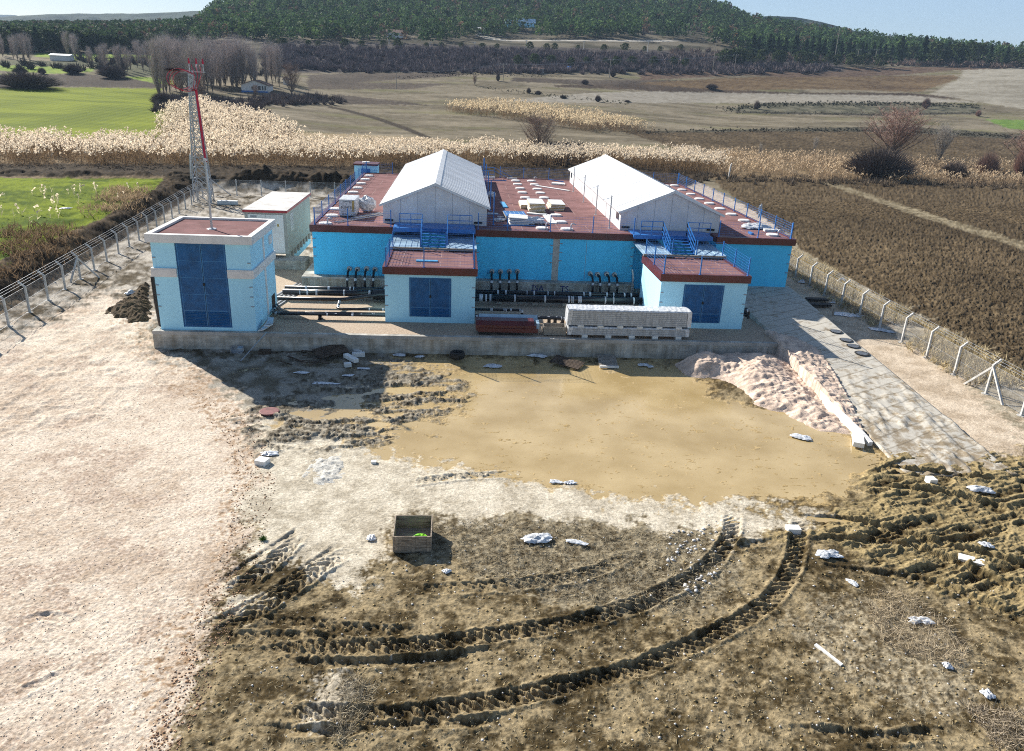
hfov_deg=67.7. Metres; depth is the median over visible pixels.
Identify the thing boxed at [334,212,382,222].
ladder
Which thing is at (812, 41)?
conifer tree
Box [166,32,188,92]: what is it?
poplar tree
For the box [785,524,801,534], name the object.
foam block
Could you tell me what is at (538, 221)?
plastic film
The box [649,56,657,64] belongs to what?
conifer tree
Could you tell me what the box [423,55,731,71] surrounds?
power line
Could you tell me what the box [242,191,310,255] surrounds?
container hut
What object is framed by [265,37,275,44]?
conifer tree
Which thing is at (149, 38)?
conifer tree
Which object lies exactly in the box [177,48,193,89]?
poplar tree
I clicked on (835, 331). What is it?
drain cover
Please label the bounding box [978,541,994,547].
plastic scrap
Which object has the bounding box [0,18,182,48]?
pine forest
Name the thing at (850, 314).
plastic scrap
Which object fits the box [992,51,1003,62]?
conifer tree
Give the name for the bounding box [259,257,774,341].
gravel platform
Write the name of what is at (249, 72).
poplar tree
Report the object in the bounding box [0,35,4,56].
poplar tree
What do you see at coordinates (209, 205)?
roof pole
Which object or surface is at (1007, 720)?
dry weeds
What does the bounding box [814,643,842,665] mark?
foam block
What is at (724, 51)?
conifer tree
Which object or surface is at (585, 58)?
conifer tree
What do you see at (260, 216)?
door
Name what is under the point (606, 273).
riser pipe
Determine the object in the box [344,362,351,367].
foam block
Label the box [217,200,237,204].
concrete beam
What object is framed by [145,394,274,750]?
dirt clods
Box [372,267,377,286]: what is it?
riser pipe
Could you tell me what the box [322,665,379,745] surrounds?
dry weeds
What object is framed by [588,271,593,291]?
riser pipe
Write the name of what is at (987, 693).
plastic scrap
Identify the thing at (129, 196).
dry grass
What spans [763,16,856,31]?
hills
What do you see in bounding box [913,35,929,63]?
conifer tree
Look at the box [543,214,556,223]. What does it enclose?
panel strip
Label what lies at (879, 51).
conifer tree
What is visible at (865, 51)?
conifer tree
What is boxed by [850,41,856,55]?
conifer tree
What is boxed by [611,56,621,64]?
conifer tree
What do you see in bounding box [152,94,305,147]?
reeds
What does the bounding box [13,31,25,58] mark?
poplar tree
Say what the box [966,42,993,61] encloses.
conifer tree
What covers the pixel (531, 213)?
panel strip
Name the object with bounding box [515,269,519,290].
riser pipe
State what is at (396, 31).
hill house
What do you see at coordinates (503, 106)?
reeds
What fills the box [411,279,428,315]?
door leaf
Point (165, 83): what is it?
poplar tree
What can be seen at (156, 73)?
poplar tree
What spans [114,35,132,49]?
conifer tree
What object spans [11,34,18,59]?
poplar tree
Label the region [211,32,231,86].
poplar tree
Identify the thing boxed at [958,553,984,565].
foam block
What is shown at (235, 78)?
poplar tree
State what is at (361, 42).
conifer tree
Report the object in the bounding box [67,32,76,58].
poplar tree
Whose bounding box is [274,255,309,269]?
concrete block
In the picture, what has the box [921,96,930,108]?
bush
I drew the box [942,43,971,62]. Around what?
conifer tree
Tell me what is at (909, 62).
scrub
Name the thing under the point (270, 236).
small window
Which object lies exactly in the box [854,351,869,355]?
drain cover
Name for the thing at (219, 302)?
door leaf
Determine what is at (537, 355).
plastic scrap
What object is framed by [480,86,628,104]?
bank growth
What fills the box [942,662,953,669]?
plastic scrap
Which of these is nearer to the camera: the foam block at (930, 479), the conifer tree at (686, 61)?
the foam block at (930, 479)
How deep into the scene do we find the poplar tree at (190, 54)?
269.09 m
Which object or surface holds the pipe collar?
attached to the valve house at (442, 290)
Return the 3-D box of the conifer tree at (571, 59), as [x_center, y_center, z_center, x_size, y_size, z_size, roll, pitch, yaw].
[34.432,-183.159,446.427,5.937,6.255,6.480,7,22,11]
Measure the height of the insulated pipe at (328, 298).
0.354 m
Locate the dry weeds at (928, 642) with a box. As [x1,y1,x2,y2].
[860,583,978,670]
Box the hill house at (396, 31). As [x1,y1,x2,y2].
[386,29,402,37]
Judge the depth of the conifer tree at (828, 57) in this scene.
501.11 m
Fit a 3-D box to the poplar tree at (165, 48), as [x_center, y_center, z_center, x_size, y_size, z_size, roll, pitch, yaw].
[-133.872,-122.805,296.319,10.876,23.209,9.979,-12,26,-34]
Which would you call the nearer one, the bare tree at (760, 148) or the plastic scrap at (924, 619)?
the plastic scrap at (924, 619)
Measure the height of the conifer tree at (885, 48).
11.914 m
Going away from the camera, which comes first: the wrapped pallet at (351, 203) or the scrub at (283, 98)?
the wrapped pallet at (351, 203)
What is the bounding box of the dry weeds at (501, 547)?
[432,516,729,610]
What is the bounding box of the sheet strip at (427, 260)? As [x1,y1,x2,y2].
[416,259,437,261]
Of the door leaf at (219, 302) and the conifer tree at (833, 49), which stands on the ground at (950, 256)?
the conifer tree at (833, 49)
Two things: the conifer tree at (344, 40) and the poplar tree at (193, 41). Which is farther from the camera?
the conifer tree at (344, 40)
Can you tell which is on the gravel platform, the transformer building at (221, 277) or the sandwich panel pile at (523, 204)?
the transformer building at (221, 277)
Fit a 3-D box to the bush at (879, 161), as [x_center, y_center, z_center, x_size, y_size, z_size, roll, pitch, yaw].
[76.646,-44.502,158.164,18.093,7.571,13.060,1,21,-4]
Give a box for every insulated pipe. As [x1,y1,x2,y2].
[271,309,384,316]
[277,293,384,300]
[282,289,372,295]
[285,285,384,289]
[336,299,384,310]
[475,290,638,296]
[475,294,642,304]
[475,308,522,314]
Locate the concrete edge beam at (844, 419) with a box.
[820,390,872,445]
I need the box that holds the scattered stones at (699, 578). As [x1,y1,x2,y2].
[666,527,722,592]
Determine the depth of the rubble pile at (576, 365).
46.39 m
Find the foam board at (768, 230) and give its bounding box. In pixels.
[763,228,777,231]
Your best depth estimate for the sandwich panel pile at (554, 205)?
66.72 m
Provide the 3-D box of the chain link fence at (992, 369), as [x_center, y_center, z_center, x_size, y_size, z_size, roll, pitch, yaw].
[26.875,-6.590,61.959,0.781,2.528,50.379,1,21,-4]
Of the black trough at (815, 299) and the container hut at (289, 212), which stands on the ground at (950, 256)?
the black trough at (815, 299)
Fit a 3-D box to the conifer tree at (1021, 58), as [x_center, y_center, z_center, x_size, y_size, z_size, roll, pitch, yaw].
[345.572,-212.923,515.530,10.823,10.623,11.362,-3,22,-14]
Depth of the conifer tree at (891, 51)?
569.93 m
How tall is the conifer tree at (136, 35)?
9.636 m
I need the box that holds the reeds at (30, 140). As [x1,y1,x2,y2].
[0,124,738,173]
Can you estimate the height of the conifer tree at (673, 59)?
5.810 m
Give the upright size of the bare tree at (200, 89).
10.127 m
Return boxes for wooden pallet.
[312,344,348,359]
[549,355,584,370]
[597,355,617,366]
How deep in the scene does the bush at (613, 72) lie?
420.87 m
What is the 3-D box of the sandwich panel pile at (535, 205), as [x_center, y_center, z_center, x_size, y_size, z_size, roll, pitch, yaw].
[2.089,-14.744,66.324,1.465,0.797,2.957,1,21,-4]
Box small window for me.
[268,234,271,243]
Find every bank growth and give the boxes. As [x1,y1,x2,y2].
[398,72,560,78]
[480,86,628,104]
[637,126,1023,137]
[716,100,984,110]
[724,110,974,115]
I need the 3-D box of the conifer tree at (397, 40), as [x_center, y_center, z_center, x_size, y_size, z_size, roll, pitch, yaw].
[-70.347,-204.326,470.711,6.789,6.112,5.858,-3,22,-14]
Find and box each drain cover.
[829,329,842,332]
[839,338,852,341]
[846,344,859,347]
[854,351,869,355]
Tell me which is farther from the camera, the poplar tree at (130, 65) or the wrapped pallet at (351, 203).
the poplar tree at (130, 65)
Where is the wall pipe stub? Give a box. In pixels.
[743,308,749,318]
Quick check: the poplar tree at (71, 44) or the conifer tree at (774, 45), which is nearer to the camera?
the poplar tree at (71, 44)
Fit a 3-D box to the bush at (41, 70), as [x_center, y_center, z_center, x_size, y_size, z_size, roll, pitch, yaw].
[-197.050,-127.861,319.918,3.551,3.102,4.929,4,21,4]
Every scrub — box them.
[0,52,278,74]
[147,90,346,128]
[258,42,841,74]
[491,136,634,165]
[668,46,1023,68]
[674,169,1023,189]
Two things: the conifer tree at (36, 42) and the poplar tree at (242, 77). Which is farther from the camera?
the conifer tree at (36, 42)
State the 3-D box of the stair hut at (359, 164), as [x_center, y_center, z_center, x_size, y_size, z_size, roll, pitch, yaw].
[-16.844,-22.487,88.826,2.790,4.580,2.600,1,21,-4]
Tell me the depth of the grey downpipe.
57.14 m
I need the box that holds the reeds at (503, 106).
[443,96,655,132]
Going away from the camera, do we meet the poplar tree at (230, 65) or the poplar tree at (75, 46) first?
the poplar tree at (230, 65)
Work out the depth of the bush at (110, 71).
317.34 m
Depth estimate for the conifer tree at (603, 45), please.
491.81 m
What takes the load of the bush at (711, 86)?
on the ground at (950, 256)
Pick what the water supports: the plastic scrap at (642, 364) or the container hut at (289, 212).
the plastic scrap at (642, 364)
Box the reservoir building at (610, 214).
[301,149,796,292]
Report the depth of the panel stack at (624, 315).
47.82 m
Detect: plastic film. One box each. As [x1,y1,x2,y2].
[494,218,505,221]
[527,216,546,224]
[741,222,770,228]
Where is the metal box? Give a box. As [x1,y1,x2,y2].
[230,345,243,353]
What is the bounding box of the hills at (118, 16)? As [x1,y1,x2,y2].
[0,11,203,21]
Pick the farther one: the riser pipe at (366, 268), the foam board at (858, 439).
the riser pipe at (366, 268)
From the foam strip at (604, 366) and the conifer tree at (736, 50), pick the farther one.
the conifer tree at (736, 50)
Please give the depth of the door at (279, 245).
61.34 m
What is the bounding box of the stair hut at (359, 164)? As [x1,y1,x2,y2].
[353,161,379,178]
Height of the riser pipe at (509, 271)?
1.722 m
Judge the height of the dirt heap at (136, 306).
1.108 m
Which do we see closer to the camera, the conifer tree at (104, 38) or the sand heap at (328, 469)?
the sand heap at (328, 469)
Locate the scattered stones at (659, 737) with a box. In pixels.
[245,521,1003,741]
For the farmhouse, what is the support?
on the ground at (950, 256)
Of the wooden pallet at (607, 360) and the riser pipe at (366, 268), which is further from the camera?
the riser pipe at (366, 268)
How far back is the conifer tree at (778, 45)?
529.57 m
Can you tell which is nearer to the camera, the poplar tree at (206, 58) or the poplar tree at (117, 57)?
the poplar tree at (206, 58)
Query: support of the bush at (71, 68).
on the ground at (950, 256)
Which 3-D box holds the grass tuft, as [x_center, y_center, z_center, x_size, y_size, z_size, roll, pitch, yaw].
[-9.076,5.902,27.833,0.393,0.218,0.382,1,21,-4]
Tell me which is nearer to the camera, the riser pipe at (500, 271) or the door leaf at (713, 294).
the door leaf at (713, 294)
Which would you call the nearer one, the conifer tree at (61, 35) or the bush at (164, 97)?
the bush at (164, 97)
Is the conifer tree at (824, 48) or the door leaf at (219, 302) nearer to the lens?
the door leaf at (219, 302)
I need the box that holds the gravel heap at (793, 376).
[675,330,864,433]
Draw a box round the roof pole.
[203,158,216,229]
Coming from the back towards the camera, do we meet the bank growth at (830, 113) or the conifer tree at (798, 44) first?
the conifer tree at (798, 44)
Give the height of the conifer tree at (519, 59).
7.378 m
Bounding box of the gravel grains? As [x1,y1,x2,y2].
[0,310,245,750]
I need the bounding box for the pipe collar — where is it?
[373,289,384,299]
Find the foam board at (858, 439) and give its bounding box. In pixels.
[852,431,864,447]
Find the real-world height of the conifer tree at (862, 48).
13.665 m
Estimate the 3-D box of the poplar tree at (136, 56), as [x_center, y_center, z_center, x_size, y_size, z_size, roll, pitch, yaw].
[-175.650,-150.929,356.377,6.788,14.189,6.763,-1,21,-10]
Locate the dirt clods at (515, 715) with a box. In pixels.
[188,477,1022,750]
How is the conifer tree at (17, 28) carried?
on the ground at (950, 256)
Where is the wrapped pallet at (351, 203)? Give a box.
[339,195,359,216]
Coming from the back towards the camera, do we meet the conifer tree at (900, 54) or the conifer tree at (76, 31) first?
the conifer tree at (900, 54)
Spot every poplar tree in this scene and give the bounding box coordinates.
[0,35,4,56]
[8,35,14,59]
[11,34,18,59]
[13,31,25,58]
[20,31,34,59]
[59,28,69,53]
[66,32,80,59]
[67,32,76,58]
[86,49,93,63]
[92,45,102,64]
[99,43,110,65]
[111,41,121,68]
[120,46,130,70]
[124,48,132,69]
[131,40,141,67]
[134,43,144,71]
[141,39,151,66]
[143,34,166,91]
[144,37,169,92]
[149,54,159,92]
[155,29,178,91]
[156,34,173,81]
[158,56,169,93]
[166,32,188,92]
[167,52,177,91]
[170,52,184,92]
[173,38,188,85]
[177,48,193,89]
[180,30,204,87]
[184,43,205,92]
[187,31,198,72]
[196,36,213,94]
[199,32,220,82]
[202,38,217,81]
[203,48,217,94]
[207,38,221,85]
[208,43,227,91]
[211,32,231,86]
[222,29,245,87]
[222,46,235,89]
[224,42,244,88]
[227,36,253,83]
[243,36,258,79]
[246,47,262,79]
[257,37,271,82]
[264,38,275,84]
[268,42,283,86]
[269,44,281,81]
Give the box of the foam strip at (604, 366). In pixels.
[600,365,618,367]
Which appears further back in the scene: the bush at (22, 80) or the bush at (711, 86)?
the bush at (711, 86)
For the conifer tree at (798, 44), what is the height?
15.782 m
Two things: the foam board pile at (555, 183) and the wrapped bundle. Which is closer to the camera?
the wrapped bundle
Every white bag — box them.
[488,191,495,197]
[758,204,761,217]
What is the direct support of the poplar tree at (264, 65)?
on the ground at (950, 256)
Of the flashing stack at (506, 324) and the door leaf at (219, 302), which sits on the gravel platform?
the flashing stack at (506, 324)
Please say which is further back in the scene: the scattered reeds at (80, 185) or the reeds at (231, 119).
the reeds at (231, 119)
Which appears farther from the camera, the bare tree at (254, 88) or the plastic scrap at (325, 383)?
the bare tree at (254, 88)
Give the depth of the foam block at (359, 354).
46.17 m
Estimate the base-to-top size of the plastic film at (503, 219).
0.358 m
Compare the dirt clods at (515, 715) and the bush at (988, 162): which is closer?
the dirt clods at (515, 715)
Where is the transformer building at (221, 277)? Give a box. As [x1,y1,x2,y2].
[144,216,276,330]
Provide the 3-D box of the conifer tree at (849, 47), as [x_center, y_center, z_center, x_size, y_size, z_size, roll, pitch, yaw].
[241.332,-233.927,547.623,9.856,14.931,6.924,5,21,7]
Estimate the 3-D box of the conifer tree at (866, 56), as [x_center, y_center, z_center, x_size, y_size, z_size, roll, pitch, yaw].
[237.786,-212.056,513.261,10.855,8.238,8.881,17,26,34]
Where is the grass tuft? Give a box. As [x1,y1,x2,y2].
[258,536,267,540]
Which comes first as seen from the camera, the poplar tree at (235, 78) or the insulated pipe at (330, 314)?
the insulated pipe at (330, 314)
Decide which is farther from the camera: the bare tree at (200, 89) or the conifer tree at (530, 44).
the conifer tree at (530, 44)
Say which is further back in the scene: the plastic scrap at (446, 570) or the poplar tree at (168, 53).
the poplar tree at (168, 53)
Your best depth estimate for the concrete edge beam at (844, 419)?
39.94 m
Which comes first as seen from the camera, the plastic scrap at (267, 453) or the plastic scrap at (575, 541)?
the plastic scrap at (575, 541)
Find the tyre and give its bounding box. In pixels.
[450,350,464,359]
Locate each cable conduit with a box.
[273,307,384,314]
[275,305,384,313]
[276,303,384,312]
[475,315,564,319]
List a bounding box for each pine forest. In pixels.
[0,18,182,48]
[151,0,1023,59]
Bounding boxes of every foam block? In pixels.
[254,456,269,466]
[343,353,358,362]
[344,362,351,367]
[352,351,364,356]
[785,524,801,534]
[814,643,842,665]
[924,476,937,483]
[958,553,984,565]
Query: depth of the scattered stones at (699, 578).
27.66 m
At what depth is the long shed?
371.82 m
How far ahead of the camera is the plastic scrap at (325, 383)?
42.09 m
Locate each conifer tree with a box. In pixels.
[0,27,9,49]
[4,26,31,51]
[5,26,33,48]
[31,26,43,51]
[33,28,61,51]
[40,29,62,51]
[54,29,65,48]
[60,28,90,50]
[75,32,94,49]
[87,30,97,50]
[94,34,115,50]
[110,35,124,47]
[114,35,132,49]
[126,32,132,50]
[132,33,143,47]
[133,36,148,49]
[145,35,158,49]
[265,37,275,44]
[275,37,288,44]
[339,38,349,46]
[357,40,364,45]
[393,39,402,44]
[513,54,522,64]
[525,41,533,48]
[528,53,541,63]
[546,55,556,62]
[551,43,558,48]
[566,57,574,65]
[582,56,591,63]
[600,44,608,49]
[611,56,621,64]
[620,43,630,50]
[627,56,637,62]
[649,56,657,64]
[668,57,678,63]
[680,57,689,66]
[715,48,734,62]
[729,48,743,62]
[730,47,749,63]
[744,50,757,62]
[746,33,756,54]
[752,36,761,54]
[764,33,773,54]
[770,50,785,61]
[771,36,775,54]
[774,36,780,50]
[776,50,788,62]
[781,36,790,56]
[789,34,800,55]
[790,35,797,54]
[792,51,807,62]
[802,38,809,54]
[804,52,814,64]
[808,35,815,52]
[813,37,821,54]
[820,38,827,55]
[821,53,832,63]
[828,38,837,57]
[830,54,844,66]
[838,41,844,56]
[844,38,852,57]
[844,52,859,65]
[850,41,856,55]
[856,55,864,64]
[857,41,864,54]
[861,53,874,65]
[862,43,868,53]
[869,41,876,56]
[873,53,892,65]
[876,43,882,57]
[881,44,888,58]
[888,44,894,57]
[890,36,907,62]
[905,42,921,59]
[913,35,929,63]
[926,41,950,62]
[938,41,952,63]
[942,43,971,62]
[954,42,965,64]
[965,41,986,61]
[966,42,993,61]
[983,43,994,64]
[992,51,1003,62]
[999,50,1020,64]
[1000,45,1010,65]
[1016,53,1023,67]
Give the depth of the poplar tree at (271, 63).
320.75 m
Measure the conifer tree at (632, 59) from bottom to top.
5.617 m
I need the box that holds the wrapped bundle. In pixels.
[359,195,375,211]
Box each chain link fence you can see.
[0,181,203,328]
[210,179,347,197]
[789,249,1023,416]
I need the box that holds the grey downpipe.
[631,269,633,292]
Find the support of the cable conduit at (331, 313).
attached to the valve house at (442, 290)
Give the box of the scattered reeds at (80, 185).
[0,182,137,221]
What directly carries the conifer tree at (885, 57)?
on the ground at (950, 256)
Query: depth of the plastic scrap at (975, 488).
33.38 m
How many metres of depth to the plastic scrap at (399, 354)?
46.63 m
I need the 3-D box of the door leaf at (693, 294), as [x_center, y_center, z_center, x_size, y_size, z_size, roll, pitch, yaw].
[11.900,-4.719,50.317,1.260,2.450,0.065,1,21,-4]
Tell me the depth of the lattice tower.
94.05 m
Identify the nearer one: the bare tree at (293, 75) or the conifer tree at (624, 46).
the bare tree at (293, 75)
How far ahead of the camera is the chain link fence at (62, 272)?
60.69 m
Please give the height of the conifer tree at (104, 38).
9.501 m
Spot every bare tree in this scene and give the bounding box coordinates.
[196,75,207,97]
[251,84,258,95]
[280,63,303,93]
[519,113,562,146]
[759,143,763,158]
[813,136,818,154]
[858,101,939,154]
[934,121,962,165]
[1002,128,1023,155]
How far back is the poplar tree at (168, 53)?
282.28 m
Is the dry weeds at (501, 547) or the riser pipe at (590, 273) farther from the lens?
the riser pipe at (590, 273)
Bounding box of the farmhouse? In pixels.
[240,80,273,92]
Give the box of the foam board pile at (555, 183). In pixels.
[551,182,564,184]
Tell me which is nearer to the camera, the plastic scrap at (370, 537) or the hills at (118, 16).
the plastic scrap at (370, 537)
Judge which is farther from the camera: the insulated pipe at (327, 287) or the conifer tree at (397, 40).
the conifer tree at (397, 40)
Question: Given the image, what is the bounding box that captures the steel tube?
[503,225,533,225]
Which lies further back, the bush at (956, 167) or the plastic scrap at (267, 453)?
the bush at (956, 167)
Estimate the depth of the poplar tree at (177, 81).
285.09 m
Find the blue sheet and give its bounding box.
[500,202,507,207]
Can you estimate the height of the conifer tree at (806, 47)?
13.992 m
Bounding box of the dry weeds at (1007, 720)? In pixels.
[955,694,1023,750]
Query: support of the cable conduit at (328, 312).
attached to the valve house at (442, 290)
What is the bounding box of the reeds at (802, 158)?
[708,145,1023,186]
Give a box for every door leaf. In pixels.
[177,244,206,325]
[201,244,230,325]
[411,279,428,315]
[431,279,449,315]
[684,286,703,321]
[701,286,722,321]
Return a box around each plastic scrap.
[124,290,134,294]
[260,451,278,455]
[293,371,308,373]
[312,381,339,383]
[366,534,375,540]
[392,353,404,355]
[442,568,451,573]
[483,363,501,367]
[521,533,552,543]
[527,353,546,357]
[549,479,562,482]
[563,480,576,483]
[565,539,588,545]
[637,363,647,365]
[790,433,810,439]
[815,549,843,558]
[834,312,863,316]
[846,578,858,586]
[868,327,895,332]
[908,616,935,624]
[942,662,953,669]
[967,485,995,493]
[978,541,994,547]
[979,689,995,698]
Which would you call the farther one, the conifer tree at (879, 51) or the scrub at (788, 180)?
the conifer tree at (879, 51)
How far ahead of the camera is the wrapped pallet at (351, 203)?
59.25 m
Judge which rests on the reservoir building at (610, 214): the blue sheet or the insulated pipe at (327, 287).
the blue sheet
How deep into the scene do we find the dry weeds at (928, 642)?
24.55 m
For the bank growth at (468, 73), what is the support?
on the ground at (950, 256)
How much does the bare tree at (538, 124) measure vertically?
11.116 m
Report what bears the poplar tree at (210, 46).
on the ground at (950, 256)
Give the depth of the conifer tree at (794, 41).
532.68 m
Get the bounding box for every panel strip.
[526,212,545,214]
[535,185,569,190]
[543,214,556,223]
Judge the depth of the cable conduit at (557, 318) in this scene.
50.35 m
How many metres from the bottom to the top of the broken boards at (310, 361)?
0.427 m
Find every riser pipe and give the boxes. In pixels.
[346,266,351,286]
[354,266,359,286]
[363,266,368,286]
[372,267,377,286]
[490,269,494,289]
[498,269,502,289]
[507,269,511,289]
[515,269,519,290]
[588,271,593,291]
[595,272,601,291]
[604,271,610,292]
[612,272,618,292]
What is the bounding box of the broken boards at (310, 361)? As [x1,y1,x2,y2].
[276,350,331,365]
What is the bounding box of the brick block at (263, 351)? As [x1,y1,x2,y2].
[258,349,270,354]
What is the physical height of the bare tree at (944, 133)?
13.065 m
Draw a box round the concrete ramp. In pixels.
[745,286,1018,477]
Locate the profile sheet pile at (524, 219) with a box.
[503,211,528,224]
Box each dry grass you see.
[0,219,94,286]
[77,183,163,219]
[787,248,1023,387]
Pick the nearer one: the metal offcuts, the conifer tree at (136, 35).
the metal offcuts
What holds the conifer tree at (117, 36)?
on the ground at (950, 256)
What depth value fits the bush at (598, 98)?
330.98 m
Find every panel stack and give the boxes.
[565,304,691,327]
[566,324,688,336]
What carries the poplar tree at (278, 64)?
on the ground at (950, 256)
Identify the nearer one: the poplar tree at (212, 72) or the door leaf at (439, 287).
the door leaf at (439, 287)
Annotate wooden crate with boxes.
[393,515,432,552]
[542,323,565,335]
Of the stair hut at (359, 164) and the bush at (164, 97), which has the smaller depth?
the stair hut at (359, 164)
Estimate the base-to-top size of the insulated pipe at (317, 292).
0.441 m
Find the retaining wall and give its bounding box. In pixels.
[152,326,777,358]
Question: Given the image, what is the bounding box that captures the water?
[233,357,910,522]
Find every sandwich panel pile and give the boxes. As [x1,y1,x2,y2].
[518,200,527,208]
[527,198,545,212]
[546,199,564,210]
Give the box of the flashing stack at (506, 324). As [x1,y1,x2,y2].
[475,314,539,334]
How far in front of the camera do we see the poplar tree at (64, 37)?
384.40 m
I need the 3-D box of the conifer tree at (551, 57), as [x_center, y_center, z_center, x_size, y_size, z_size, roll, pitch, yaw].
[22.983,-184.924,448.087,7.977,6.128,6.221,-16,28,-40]
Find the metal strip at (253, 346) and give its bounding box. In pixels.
[240,332,266,360]
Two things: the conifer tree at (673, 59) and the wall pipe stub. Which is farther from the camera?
the conifer tree at (673, 59)
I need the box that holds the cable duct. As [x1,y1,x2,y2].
[150,276,160,325]
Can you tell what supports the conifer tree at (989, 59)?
on the ground at (950, 256)
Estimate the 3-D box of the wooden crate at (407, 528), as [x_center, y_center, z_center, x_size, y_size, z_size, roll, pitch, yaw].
[-3.631,5.813,28.051,1.380,0.690,1.475,1,21,-5]
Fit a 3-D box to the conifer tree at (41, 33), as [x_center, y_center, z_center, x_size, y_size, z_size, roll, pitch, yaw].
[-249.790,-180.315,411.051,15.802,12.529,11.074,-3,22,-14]
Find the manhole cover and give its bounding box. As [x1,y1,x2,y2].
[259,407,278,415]
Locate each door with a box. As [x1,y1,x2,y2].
[248,214,265,218]
[265,215,285,252]
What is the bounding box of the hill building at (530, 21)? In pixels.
[516,18,535,27]
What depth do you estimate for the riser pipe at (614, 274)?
57.79 m
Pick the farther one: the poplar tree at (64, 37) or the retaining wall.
the poplar tree at (64, 37)
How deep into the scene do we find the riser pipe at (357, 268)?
56.40 m
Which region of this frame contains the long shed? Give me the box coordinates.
[49,53,74,60]
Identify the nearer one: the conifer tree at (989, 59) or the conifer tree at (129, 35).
the conifer tree at (129, 35)
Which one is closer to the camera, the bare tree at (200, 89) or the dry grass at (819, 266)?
the dry grass at (819, 266)
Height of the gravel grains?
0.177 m
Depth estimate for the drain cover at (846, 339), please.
49.86 m
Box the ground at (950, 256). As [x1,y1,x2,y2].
[0,0,1023,750]
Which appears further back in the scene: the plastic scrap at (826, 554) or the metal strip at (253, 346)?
the metal strip at (253, 346)
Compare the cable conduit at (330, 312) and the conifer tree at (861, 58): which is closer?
the cable conduit at (330, 312)
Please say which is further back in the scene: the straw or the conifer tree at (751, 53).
the conifer tree at (751, 53)
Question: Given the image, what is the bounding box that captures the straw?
[180,523,1022,750]
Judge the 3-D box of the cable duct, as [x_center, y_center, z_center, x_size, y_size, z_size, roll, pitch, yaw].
[-21.327,-4.408,46.382,0.759,4.097,0.716,-11,25,-31]
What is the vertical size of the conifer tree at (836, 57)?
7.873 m
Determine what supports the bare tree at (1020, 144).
on the ground at (950, 256)
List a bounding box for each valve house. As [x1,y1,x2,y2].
[382,231,477,323]
[633,239,751,328]
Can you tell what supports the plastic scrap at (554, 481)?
on the water
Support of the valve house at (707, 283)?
on the gravel platform
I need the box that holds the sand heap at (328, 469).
[302,456,344,484]
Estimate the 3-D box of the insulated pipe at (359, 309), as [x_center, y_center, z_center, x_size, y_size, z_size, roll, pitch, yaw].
[-10.057,-4.756,51.500,3.449,0.447,1.467,1,21,-4]
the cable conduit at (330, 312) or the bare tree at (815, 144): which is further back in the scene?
the bare tree at (815, 144)
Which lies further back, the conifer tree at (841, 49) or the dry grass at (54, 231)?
the conifer tree at (841, 49)
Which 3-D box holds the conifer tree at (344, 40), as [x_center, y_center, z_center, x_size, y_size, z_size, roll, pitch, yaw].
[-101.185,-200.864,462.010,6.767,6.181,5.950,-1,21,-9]
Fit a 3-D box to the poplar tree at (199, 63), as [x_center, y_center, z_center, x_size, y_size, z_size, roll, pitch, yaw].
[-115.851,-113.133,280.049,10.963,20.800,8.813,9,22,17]
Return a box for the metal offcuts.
[258,317,273,330]
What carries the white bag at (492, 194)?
on the reservoir building at (610, 214)
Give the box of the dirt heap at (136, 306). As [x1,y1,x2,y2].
[104,282,152,322]
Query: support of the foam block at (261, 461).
on the ground at (950, 256)
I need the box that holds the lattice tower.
[164,58,214,202]
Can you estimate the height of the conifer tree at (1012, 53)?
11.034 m
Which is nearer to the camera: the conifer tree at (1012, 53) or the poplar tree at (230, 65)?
the poplar tree at (230, 65)
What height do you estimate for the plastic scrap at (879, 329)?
0.128 m
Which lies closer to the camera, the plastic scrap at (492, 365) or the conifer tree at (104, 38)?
the plastic scrap at (492, 365)
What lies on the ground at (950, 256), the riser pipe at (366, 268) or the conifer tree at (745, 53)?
the conifer tree at (745, 53)
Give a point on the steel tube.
(518, 225)
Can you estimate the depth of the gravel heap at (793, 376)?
44.40 m
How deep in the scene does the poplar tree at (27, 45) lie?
360.27 m
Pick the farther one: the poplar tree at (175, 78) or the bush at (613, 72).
the bush at (613, 72)
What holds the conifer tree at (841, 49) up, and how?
on the ground at (950, 256)
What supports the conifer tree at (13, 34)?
on the ground at (950, 256)
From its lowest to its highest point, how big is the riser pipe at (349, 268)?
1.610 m
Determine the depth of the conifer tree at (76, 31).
409.67 m
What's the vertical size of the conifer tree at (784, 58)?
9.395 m
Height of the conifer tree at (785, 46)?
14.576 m
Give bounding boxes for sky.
[0,0,1023,48]
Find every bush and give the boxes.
[0,69,66,87]
[12,66,27,72]
[37,67,46,73]
[60,62,81,73]
[95,64,127,77]
[150,91,176,103]
[594,95,600,101]
[610,68,615,76]
[705,84,718,88]
[754,101,760,108]
[839,144,923,178]
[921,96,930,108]
[937,160,969,178]
[974,149,1001,175]
[1012,145,1023,176]
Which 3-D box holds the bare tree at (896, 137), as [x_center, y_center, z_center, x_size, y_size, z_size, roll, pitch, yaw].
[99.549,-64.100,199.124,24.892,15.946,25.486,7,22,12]
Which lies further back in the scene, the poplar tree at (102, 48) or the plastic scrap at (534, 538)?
the poplar tree at (102, 48)
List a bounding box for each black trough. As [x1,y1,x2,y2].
[805,297,828,300]
[809,302,831,306]

